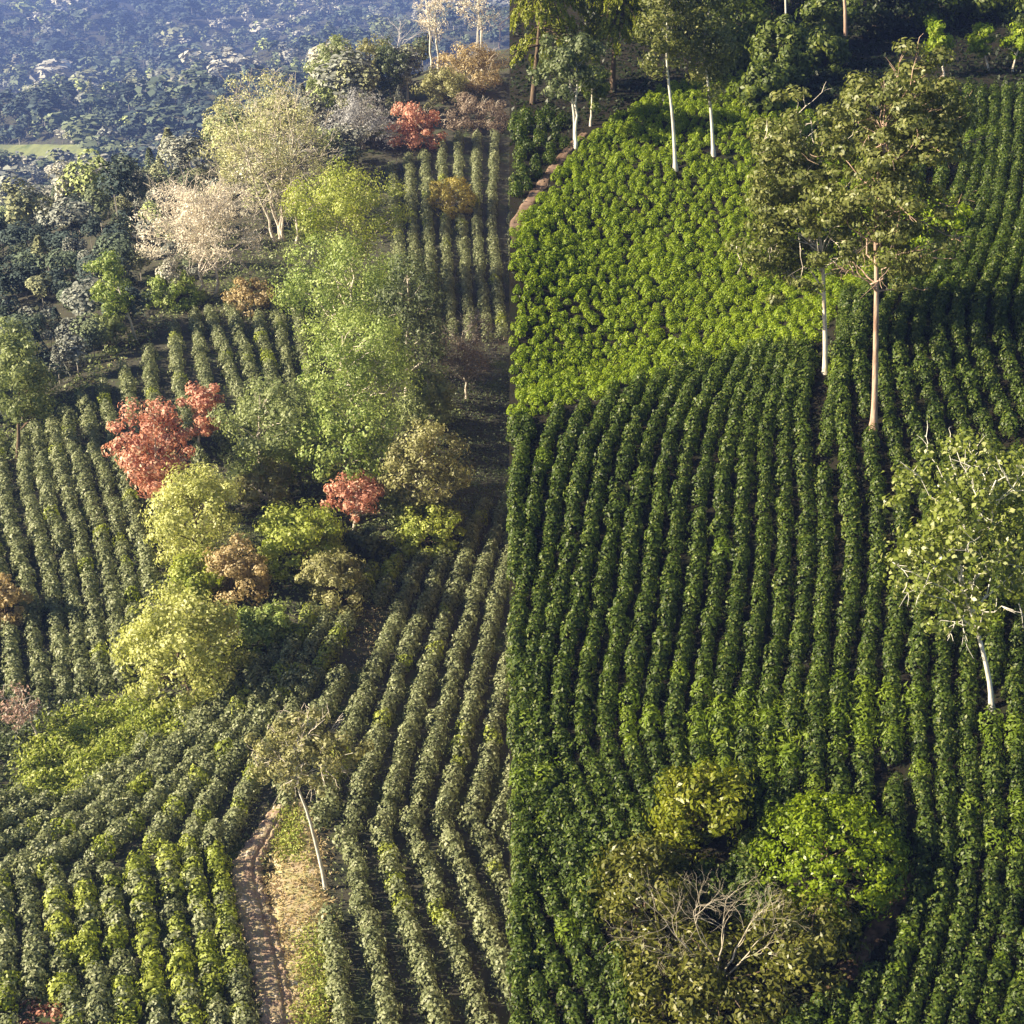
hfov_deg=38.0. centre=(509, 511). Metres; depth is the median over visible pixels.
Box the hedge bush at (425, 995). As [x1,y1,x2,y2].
[417,988,446,1019]
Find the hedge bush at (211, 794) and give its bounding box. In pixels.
[192,789,219,812]
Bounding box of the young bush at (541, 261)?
[534,256,544,269]
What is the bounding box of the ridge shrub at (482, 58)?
[428,39,508,94]
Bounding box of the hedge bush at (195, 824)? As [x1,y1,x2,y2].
[184,817,203,844]
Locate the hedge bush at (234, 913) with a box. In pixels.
[216,904,240,928]
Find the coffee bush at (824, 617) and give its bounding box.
[812,603,831,633]
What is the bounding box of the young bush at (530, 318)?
[526,316,536,325]
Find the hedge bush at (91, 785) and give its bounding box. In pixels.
[80,774,101,801]
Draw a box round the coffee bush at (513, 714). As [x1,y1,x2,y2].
[506,706,525,730]
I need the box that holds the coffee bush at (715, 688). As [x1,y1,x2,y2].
[711,674,733,701]
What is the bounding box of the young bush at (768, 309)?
[763,304,775,315]
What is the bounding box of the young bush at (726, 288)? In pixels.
[722,285,734,297]
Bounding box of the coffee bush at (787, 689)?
[782,672,802,697]
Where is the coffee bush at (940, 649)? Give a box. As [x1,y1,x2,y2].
[928,634,954,661]
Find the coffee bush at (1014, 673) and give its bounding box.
[1003,667,1023,693]
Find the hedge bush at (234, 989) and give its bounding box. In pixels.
[228,980,255,1005]
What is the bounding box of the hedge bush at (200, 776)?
[188,763,209,790]
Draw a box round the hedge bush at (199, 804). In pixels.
[192,792,215,823]
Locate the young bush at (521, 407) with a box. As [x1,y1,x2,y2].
[516,402,528,414]
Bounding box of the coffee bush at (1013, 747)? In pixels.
[1001,739,1023,764]
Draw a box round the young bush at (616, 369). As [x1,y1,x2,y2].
[610,364,621,374]
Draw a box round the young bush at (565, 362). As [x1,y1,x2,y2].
[558,359,569,368]
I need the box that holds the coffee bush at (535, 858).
[526,847,549,870]
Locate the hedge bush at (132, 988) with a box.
[112,979,140,1002]
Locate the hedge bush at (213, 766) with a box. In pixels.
[197,752,218,778]
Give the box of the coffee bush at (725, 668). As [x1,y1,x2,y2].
[715,647,740,678]
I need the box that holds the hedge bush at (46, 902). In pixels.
[42,885,73,917]
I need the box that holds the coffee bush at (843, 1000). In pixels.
[825,977,855,1014]
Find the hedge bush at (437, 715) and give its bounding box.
[423,709,448,733]
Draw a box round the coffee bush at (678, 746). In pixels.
[664,734,688,760]
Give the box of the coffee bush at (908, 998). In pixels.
[900,989,922,1019]
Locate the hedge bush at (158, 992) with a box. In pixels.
[145,986,169,1011]
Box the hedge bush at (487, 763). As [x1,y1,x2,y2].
[475,754,499,779]
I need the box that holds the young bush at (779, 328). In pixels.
[776,325,788,335]
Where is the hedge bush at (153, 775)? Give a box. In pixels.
[144,765,165,790]
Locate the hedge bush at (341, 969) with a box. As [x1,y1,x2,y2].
[323,954,351,981]
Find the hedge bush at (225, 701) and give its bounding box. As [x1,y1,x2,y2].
[212,687,233,712]
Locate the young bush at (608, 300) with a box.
[601,298,612,307]
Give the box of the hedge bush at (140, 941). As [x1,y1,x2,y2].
[131,927,160,958]
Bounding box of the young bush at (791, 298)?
[784,295,794,307]
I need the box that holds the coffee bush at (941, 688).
[929,678,952,710]
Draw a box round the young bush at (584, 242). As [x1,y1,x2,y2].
[579,240,589,250]
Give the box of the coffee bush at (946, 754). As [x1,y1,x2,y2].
[932,736,956,763]
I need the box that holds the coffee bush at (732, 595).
[724,580,750,607]
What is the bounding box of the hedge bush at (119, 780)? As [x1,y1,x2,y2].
[111,774,132,796]
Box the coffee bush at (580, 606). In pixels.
[567,596,589,623]
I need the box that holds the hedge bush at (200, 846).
[198,825,222,858]
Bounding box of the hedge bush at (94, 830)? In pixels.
[75,821,100,845]
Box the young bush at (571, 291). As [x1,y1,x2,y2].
[563,286,574,295]
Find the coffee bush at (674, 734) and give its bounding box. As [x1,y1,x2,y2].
[663,727,686,749]
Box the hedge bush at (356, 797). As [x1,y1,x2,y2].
[347,782,372,808]
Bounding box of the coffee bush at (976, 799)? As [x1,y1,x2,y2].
[957,791,985,821]
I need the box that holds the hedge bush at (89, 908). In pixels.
[76,899,102,929]
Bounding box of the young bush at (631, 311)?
[624,305,634,315]
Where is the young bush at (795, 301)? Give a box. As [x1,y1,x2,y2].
[791,299,801,308]
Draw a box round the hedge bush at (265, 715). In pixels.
[251,702,272,732]
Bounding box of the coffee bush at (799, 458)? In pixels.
[792,444,813,469]
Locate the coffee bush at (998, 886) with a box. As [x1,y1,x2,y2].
[979,876,1006,909]
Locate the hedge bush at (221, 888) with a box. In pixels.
[212,880,236,907]
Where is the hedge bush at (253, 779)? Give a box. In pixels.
[240,768,259,793]
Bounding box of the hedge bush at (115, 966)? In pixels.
[109,948,135,975]
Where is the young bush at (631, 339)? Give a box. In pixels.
[623,331,635,344]
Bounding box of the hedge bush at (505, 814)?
[489,799,508,822]
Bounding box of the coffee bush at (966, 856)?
[952,843,981,871]
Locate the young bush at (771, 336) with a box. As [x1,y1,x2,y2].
[764,332,777,342]
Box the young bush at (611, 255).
[607,253,617,263]
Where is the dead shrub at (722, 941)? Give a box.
[604,867,814,979]
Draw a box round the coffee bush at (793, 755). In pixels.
[775,748,802,775]
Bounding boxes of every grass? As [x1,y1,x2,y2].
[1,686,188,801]
[51,297,391,1023]
[219,800,303,1021]
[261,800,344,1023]
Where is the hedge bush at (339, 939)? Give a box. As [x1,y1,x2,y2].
[315,926,346,958]
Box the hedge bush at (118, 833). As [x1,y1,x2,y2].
[103,818,133,846]
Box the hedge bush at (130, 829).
[116,813,139,841]
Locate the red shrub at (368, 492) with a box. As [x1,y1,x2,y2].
[320,469,386,529]
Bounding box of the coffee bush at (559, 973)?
[542,961,568,992]
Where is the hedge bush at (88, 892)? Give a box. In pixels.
[73,880,100,908]
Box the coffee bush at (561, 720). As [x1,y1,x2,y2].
[544,702,571,728]
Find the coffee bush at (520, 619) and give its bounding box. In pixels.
[505,613,527,636]
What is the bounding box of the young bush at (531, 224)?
[523,221,534,230]
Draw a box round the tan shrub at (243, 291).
[220,276,276,319]
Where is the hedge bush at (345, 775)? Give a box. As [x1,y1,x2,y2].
[328,757,351,781]
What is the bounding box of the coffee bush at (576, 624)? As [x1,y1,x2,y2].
[564,610,585,633]
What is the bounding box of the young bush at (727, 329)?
[720,322,731,336]
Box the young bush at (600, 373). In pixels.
[593,371,603,379]
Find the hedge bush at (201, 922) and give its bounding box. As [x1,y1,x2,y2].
[191,917,215,947]
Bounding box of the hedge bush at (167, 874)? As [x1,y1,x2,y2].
[159,869,178,895]
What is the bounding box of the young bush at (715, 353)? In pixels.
[708,349,721,361]
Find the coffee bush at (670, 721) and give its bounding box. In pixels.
[661,710,684,734]
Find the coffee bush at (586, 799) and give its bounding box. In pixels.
[570,786,593,816]
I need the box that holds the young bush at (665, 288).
[658,283,668,294]
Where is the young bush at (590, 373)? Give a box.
[585,371,599,382]
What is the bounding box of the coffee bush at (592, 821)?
[584,807,606,840]
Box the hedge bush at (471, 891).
[459,878,486,904]
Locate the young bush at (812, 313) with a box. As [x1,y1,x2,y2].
[808,307,819,318]
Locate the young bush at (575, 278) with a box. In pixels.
[569,274,582,286]
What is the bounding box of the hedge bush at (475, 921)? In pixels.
[472,906,497,940]
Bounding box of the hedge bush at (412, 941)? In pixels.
[400,930,428,959]
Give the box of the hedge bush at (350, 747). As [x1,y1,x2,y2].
[330,735,351,755]
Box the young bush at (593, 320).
[587,315,599,324]
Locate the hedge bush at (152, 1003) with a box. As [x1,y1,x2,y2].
[143,993,168,1022]
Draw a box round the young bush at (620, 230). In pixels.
[612,226,623,237]
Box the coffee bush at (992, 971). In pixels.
[983,957,1011,997]
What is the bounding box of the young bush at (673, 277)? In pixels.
[668,275,680,283]
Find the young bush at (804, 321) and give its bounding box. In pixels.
[799,313,811,325]
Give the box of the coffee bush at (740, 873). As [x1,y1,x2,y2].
[734,859,759,895]
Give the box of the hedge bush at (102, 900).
[98,885,125,913]
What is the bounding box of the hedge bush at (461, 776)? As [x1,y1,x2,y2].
[440,763,465,790]
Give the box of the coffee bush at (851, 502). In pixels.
[837,484,862,515]
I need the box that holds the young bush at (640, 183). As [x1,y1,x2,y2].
[634,180,646,189]
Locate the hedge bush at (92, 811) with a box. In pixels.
[84,799,108,825]
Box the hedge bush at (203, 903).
[192,897,215,924]
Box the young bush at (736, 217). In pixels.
[728,212,739,222]
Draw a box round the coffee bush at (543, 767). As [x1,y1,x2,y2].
[533,764,556,788]
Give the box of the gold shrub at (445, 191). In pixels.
[424,175,478,219]
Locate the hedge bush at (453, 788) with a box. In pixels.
[437,780,458,804]
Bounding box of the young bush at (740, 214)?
[733,207,743,218]
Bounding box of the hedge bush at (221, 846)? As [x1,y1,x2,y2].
[204,839,226,865]
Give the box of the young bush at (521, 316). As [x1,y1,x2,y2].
[515,313,527,325]
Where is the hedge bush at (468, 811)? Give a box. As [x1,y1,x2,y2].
[457,803,481,831]
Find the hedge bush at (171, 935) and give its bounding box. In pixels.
[160,930,192,956]
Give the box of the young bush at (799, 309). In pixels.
[791,302,803,314]
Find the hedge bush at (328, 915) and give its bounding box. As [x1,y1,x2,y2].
[313,902,343,930]
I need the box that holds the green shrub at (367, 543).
[335,521,389,562]
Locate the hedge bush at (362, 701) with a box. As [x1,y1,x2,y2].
[348,692,370,716]
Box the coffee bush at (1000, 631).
[981,622,1004,645]
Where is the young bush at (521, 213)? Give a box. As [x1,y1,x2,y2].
[517,209,529,220]
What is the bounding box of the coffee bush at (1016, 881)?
[1004,868,1023,895]
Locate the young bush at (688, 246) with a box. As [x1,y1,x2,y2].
[682,239,694,250]
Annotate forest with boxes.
[0,0,508,424]
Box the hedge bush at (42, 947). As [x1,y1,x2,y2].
[23,935,51,967]
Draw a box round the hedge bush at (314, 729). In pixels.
[301,719,321,738]
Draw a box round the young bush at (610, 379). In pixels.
[605,378,619,389]
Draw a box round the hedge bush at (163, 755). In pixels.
[151,754,175,774]
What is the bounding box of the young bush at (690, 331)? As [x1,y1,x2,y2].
[685,325,697,337]
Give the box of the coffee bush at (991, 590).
[988,578,1013,606]
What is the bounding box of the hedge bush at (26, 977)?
[19,960,48,993]
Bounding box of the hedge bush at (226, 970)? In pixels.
[218,955,246,985]
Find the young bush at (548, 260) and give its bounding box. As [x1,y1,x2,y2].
[545,255,554,265]
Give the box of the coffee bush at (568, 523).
[563,506,583,534]
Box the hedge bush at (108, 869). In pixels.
[100,861,120,885]
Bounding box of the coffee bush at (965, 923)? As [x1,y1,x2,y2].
[946,908,973,935]
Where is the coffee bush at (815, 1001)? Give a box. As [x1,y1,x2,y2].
[808,988,832,1023]
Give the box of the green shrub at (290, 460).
[239,438,314,488]
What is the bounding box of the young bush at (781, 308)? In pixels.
[772,307,785,318]
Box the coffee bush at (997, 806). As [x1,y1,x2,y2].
[981,796,1007,825]
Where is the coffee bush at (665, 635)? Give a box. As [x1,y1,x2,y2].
[651,628,671,656]
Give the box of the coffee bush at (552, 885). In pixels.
[540,878,562,902]
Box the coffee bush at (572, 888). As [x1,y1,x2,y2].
[558,869,582,902]
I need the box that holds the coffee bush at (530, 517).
[519,503,540,529]
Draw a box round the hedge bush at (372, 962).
[365,952,388,976]
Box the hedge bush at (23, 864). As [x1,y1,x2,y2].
[8,852,41,882]
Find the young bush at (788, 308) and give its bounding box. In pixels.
[779,301,792,312]
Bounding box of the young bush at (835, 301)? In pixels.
[831,296,840,305]
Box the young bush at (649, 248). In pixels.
[642,243,653,254]
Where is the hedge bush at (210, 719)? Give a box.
[191,707,216,734]
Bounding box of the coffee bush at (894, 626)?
[884,611,909,641]
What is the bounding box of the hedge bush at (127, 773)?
[119,764,143,789]
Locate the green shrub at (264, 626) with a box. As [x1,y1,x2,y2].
[235,599,297,656]
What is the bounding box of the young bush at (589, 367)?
[582,364,594,376]
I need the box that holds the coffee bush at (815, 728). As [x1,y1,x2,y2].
[803,713,826,745]
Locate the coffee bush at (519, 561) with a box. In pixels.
[506,559,524,580]
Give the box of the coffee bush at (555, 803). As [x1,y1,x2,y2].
[545,787,567,818]
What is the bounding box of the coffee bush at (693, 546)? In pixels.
[685,532,708,558]
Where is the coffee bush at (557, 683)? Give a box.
[549,670,572,702]
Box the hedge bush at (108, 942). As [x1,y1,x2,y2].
[98,931,125,960]
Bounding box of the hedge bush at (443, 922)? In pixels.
[435,911,460,940]
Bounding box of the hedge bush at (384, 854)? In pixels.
[379,847,407,873]
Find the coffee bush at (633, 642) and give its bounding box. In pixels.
[624,633,647,659]
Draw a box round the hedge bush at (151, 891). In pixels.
[132,875,160,907]
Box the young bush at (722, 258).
[717,253,728,263]
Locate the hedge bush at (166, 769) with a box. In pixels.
[151,756,177,781]
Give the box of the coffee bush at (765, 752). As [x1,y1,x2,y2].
[755,743,777,768]
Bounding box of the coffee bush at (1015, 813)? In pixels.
[1004,801,1023,832]
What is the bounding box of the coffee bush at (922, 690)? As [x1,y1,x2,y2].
[904,682,928,711]
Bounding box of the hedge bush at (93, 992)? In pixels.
[86,982,114,1016]
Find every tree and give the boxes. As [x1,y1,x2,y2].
[0,149,20,166]
[0,213,10,227]
[0,220,33,248]
[0,224,14,258]
[0,255,37,296]
[0,277,27,316]
[0,295,21,316]
[0,305,17,326]
[0,310,26,323]
[0,314,45,334]
[0,316,61,459]
[0,350,43,374]
[0,359,46,398]
[4,190,36,218]
[5,243,39,259]
[8,209,36,226]
[9,262,44,304]
[11,247,42,274]
[18,165,44,181]
[18,301,56,322]
[22,246,45,265]
[22,312,48,331]
[23,257,72,296]
[25,225,42,240]
[26,328,55,366]
[27,173,39,185]
[28,234,59,285]
[34,200,55,216]
[35,213,49,228]
[36,197,99,251]
[37,218,55,230]
[40,330,55,343]
[42,185,52,198]
[42,227,84,269]
[44,160,78,176]
[47,279,70,309]
[47,344,70,383]
[48,159,88,212]
[48,307,66,341]
[54,317,80,343]
[55,274,89,287]
[55,335,90,376]
[56,148,111,208]
[56,249,87,280]
[56,284,79,324]
[57,189,91,231]
[59,277,106,327]
[59,333,79,361]
[61,237,87,252]
[63,213,86,237]
[69,313,107,359]
[75,249,132,282]
[77,249,98,284]
[79,329,101,361]
[80,213,107,248]
[81,184,113,231]
[83,248,136,339]
[91,282,151,333]
[92,232,137,277]
[93,236,100,255]
[96,153,146,228]
[97,270,139,287]
[101,218,131,242]
[101,292,141,336]
[101,395,195,507]
[104,238,136,276]
[107,213,132,238]
[108,193,125,213]
[110,161,155,208]
[110,191,133,215]
[111,157,150,174]
[112,206,146,225]
[124,221,137,240]
[125,280,145,323]
[127,173,149,204]
[127,247,151,279]
[129,163,272,296]
[132,219,165,245]
[139,200,167,246]
[139,247,154,268]
[141,185,157,202]
[142,272,171,287]
[146,163,172,187]
[148,184,180,212]
[152,201,168,233]
[154,167,196,201]
[155,256,180,286]
[156,218,190,252]
[157,158,172,185]
[159,130,232,182]
[160,239,181,260]
[175,381,225,444]
[177,249,205,275]
[183,263,201,277]
[187,169,218,195]
[191,167,208,192]
[192,229,212,263]
[193,184,237,211]
[194,214,230,233]
[196,67,346,243]
[200,116,249,174]
[206,373,324,491]
[208,174,234,187]
[212,155,227,185]
[221,151,254,201]
[226,150,260,184]
[234,157,276,203]
[240,207,261,225]
[242,137,263,154]
[242,183,281,224]
[244,703,373,889]
[254,120,287,162]
[266,229,426,370]
[268,121,322,179]
[277,153,414,283]
[283,399,403,505]
[291,185,315,202]
[293,303,426,441]
[301,34,363,119]
[301,126,343,165]
[350,33,392,84]
[368,11,420,49]
[369,250,455,395]
[373,34,412,101]
[376,415,475,511]
[384,99,452,151]
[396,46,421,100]
[406,362,460,445]
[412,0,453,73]
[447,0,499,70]
[487,5,508,48]
[497,0,600,104]
[526,32,610,148]
[575,62,611,125]
[582,0,633,22]
[585,0,652,92]
[631,0,696,171]
[643,0,710,48]
[678,0,747,156]
[696,0,779,72]
[721,84,870,374]
[731,57,790,113]
[740,0,809,19]
[744,13,816,89]
[795,0,863,39]
[803,34,990,431]
[805,24,852,72]
[843,0,848,66]
[852,0,921,39]
[875,423,1023,711]
[905,0,968,31]
[920,14,955,76]
[944,0,1022,22]
[965,22,995,68]
[999,21,1023,71]
[1007,0,1023,53]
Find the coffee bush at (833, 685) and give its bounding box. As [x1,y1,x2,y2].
[827,676,852,705]
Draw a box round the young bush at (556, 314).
[549,312,560,319]
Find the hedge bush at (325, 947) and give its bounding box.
[322,939,345,964]
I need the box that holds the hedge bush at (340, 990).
[327,982,352,1006]
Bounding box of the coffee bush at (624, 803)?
[618,792,639,818]
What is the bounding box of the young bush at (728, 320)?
[723,318,734,328]
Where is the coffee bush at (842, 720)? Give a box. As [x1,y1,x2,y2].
[825,701,847,729]
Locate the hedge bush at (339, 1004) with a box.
[331,993,357,1023]
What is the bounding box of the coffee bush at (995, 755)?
[978,746,1005,776]
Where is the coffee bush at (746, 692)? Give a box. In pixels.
[732,685,756,707]
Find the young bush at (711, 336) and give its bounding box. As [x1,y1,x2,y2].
[707,334,719,342]
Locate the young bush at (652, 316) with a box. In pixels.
[647,311,659,325]
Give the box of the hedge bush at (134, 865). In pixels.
[122,862,146,884]
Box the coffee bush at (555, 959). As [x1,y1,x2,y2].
[542,950,564,977]
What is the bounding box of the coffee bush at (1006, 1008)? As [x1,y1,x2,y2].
[1000,994,1023,1023]
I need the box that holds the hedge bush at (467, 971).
[449,959,472,985]
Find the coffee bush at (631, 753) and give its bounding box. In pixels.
[624,742,644,768]
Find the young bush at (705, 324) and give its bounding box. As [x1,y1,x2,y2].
[703,319,712,328]
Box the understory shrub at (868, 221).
[831,198,905,250]
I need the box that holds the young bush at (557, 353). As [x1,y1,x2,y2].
[551,348,563,361]
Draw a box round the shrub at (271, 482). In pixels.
[231,456,296,513]
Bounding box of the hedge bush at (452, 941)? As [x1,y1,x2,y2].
[438,927,463,955]
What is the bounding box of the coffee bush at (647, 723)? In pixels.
[634,709,663,736]
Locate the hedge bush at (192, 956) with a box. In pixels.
[172,943,197,970]
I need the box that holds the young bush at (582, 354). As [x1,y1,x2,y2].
[577,352,586,362]
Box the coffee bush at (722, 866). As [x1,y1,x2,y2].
[715,858,736,886]
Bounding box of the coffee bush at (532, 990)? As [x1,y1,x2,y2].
[528,980,548,1007]
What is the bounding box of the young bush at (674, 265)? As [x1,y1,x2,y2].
[672,258,680,269]
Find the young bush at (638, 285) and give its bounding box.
[633,280,644,292]
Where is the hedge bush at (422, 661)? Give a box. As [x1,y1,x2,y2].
[415,652,434,676]
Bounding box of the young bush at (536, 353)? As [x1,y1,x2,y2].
[531,350,543,361]
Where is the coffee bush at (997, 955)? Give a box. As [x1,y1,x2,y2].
[987,950,1013,975]
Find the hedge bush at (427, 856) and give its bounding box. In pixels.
[409,840,438,873]
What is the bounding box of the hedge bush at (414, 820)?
[396,805,422,831]
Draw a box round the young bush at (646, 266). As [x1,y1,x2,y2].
[637,260,649,272]
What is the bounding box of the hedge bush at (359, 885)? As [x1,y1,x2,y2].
[349,880,372,910]
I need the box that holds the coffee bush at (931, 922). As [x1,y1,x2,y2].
[922,916,947,940]
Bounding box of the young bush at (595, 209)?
[591,205,601,214]
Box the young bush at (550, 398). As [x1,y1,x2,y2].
[542,388,553,400]
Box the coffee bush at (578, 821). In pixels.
[568,815,592,841]
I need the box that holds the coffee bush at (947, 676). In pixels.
[928,668,951,695]
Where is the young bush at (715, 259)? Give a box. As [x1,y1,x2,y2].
[709,257,719,264]
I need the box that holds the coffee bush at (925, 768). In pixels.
[908,758,932,782]
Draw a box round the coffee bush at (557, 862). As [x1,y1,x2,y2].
[545,841,571,877]
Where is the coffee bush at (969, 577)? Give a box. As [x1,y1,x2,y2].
[962,568,986,592]
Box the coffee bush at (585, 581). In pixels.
[570,572,589,596]
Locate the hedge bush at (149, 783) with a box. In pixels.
[133,768,153,796]
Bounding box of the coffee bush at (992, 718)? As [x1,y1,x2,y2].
[976,703,1003,733]
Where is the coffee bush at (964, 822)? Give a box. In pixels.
[956,808,982,838]
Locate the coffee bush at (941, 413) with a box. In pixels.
[923,400,944,425]
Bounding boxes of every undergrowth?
[0,149,475,722]
[0,371,508,853]
[509,13,1023,148]
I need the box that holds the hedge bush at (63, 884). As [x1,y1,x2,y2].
[44,877,70,900]
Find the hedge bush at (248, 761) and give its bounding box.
[244,754,268,776]
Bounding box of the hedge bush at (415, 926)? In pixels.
[402,919,427,948]
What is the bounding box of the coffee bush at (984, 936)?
[968,929,989,953]
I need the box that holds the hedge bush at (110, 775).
[96,764,116,792]
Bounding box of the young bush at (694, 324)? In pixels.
[689,320,700,330]
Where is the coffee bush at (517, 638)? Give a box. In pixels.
[507,625,529,651]
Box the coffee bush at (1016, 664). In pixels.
[1002,654,1023,679]
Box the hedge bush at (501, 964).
[491,955,508,986]
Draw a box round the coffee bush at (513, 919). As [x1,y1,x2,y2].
[505,910,530,942]
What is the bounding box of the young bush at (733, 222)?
[725,217,735,229]
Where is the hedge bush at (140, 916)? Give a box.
[129,898,157,929]
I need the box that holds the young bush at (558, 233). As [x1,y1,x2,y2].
[552,231,561,243]
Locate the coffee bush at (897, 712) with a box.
[877,697,902,722]
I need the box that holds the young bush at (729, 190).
[721,188,732,197]
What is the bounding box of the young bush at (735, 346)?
[728,341,741,356]
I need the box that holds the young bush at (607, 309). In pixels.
[604,307,614,318]
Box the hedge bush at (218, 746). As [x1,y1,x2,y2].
[214,737,234,763]
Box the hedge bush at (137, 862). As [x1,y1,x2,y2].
[125,852,147,875]
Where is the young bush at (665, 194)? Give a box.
[658,189,668,199]
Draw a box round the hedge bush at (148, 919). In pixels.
[135,909,159,931]
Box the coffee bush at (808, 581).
[794,569,815,592]
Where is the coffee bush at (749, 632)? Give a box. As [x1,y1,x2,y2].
[742,616,765,645]
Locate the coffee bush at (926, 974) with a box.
[909,957,936,982]
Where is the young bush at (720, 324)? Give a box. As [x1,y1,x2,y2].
[715,321,725,333]
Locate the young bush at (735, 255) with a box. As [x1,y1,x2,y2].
[729,248,740,257]
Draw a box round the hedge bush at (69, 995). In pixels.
[54,982,84,1015]
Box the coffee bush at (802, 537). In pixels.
[796,528,818,558]
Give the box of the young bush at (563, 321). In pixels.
[558,318,567,328]
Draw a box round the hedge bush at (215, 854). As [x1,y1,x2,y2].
[206,850,233,874]
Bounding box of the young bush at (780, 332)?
[778,328,789,338]
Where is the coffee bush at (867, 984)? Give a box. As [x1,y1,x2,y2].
[849,969,884,999]
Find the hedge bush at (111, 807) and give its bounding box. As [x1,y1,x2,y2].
[99,804,124,827]
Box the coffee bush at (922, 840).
[911,830,937,858]
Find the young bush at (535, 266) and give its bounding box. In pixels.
[527,263,538,271]
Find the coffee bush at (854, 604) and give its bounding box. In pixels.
[836,596,859,623]
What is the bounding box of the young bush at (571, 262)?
[567,255,577,270]
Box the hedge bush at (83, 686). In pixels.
[73,674,95,697]
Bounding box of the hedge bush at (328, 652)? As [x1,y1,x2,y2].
[317,640,339,665]
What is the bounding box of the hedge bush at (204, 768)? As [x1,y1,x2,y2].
[194,763,215,785]
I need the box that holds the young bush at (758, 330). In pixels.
[753,328,763,338]
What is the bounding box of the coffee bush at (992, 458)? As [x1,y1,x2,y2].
[982,444,1003,467]
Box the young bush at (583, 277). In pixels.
[576,272,587,286]
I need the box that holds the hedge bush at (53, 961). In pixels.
[47,948,72,975]
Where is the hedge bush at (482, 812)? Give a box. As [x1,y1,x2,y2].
[465,795,486,821]
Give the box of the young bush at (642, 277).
[639,275,648,283]
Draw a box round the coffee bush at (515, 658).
[505,648,525,675]
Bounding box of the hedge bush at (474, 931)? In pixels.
[472,916,499,950]
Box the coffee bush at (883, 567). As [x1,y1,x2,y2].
[866,562,887,588]
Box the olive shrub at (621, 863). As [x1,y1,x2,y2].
[580,829,709,962]
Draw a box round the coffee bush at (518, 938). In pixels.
[507,923,533,950]
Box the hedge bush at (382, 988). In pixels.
[368,982,394,1007]
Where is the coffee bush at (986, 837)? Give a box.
[981,825,1009,854]
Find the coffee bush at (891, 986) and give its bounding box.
[879,968,907,1002]
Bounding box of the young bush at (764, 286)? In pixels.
[757,285,768,295]
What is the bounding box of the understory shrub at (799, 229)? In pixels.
[788,197,831,254]
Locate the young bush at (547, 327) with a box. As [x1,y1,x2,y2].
[540,323,552,333]
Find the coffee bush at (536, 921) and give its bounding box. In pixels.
[527,911,547,933]
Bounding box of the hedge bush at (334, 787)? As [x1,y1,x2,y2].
[315,778,338,806]
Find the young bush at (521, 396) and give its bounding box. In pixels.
[516,390,528,402]
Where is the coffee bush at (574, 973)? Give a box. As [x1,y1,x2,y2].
[570,954,597,987]
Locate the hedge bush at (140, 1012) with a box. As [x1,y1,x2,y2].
[113,993,143,1023]
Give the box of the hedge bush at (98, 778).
[89,765,112,795]
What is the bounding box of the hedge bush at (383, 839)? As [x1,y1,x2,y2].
[369,827,395,854]
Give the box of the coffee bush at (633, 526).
[621,517,643,541]
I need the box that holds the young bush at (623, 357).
[617,354,630,365]
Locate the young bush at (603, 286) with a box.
[599,281,609,292]
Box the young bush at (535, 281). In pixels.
[528,275,541,285]
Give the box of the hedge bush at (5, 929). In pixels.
[0,924,17,947]
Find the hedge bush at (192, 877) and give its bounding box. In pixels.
[179,865,204,897]
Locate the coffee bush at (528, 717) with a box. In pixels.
[519,708,537,736]
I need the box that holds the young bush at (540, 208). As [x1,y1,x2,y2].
[536,205,547,216]
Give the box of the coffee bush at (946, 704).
[931,691,956,721]
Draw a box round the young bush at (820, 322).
[817,320,829,329]
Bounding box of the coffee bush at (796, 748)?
[776,741,801,765]
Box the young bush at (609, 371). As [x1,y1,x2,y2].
[602,363,615,378]
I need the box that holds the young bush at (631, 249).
[629,244,640,254]
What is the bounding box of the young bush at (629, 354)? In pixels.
[624,352,633,359]
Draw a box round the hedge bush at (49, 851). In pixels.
[44,841,70,864]
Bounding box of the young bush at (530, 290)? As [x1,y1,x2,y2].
[523,283,535,294]
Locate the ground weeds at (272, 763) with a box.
[0,139,508,1023]
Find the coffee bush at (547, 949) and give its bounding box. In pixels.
[533,933,556,964]
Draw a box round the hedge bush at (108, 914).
[102,903,127,930]
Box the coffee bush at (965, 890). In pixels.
[953,871,977,905]
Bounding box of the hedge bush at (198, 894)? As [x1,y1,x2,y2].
[186,887,208,908]
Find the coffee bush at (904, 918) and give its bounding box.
[895,911,920,940]
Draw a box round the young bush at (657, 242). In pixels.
[650,237,661,248]
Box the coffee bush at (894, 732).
[880,723,903,748]
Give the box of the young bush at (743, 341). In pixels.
[739,334,750,346]
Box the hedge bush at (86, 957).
[78,946,100,972]
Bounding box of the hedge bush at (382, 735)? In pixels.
[366,724,391,750]
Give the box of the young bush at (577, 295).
[574,289,584,302]
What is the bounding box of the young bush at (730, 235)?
[726,231,736,243]
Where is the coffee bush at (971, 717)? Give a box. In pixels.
[954,704,978,731]
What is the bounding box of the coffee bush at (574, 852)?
[564,836,586,871]
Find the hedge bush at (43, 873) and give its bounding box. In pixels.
[37,856,59,883]
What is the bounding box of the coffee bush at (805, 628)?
[792,619,813,642]
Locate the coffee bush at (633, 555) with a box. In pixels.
[619,542,640,569]
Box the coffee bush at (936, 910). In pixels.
[925,891,952,920]
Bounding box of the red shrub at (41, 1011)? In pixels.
[16,997,62,1023]
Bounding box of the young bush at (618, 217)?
[611,213,623,224]
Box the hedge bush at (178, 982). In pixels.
[167,966,200,1004]
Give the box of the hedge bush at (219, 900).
[212,889,233,913]
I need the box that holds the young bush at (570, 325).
[560,323,572,333]
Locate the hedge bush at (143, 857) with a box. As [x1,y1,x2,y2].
[127,849,150,874]
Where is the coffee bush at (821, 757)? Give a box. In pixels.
[803,741,827,769]
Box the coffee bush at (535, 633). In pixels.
[525,621,543,650]
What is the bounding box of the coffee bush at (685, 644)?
[673,635,696,659]

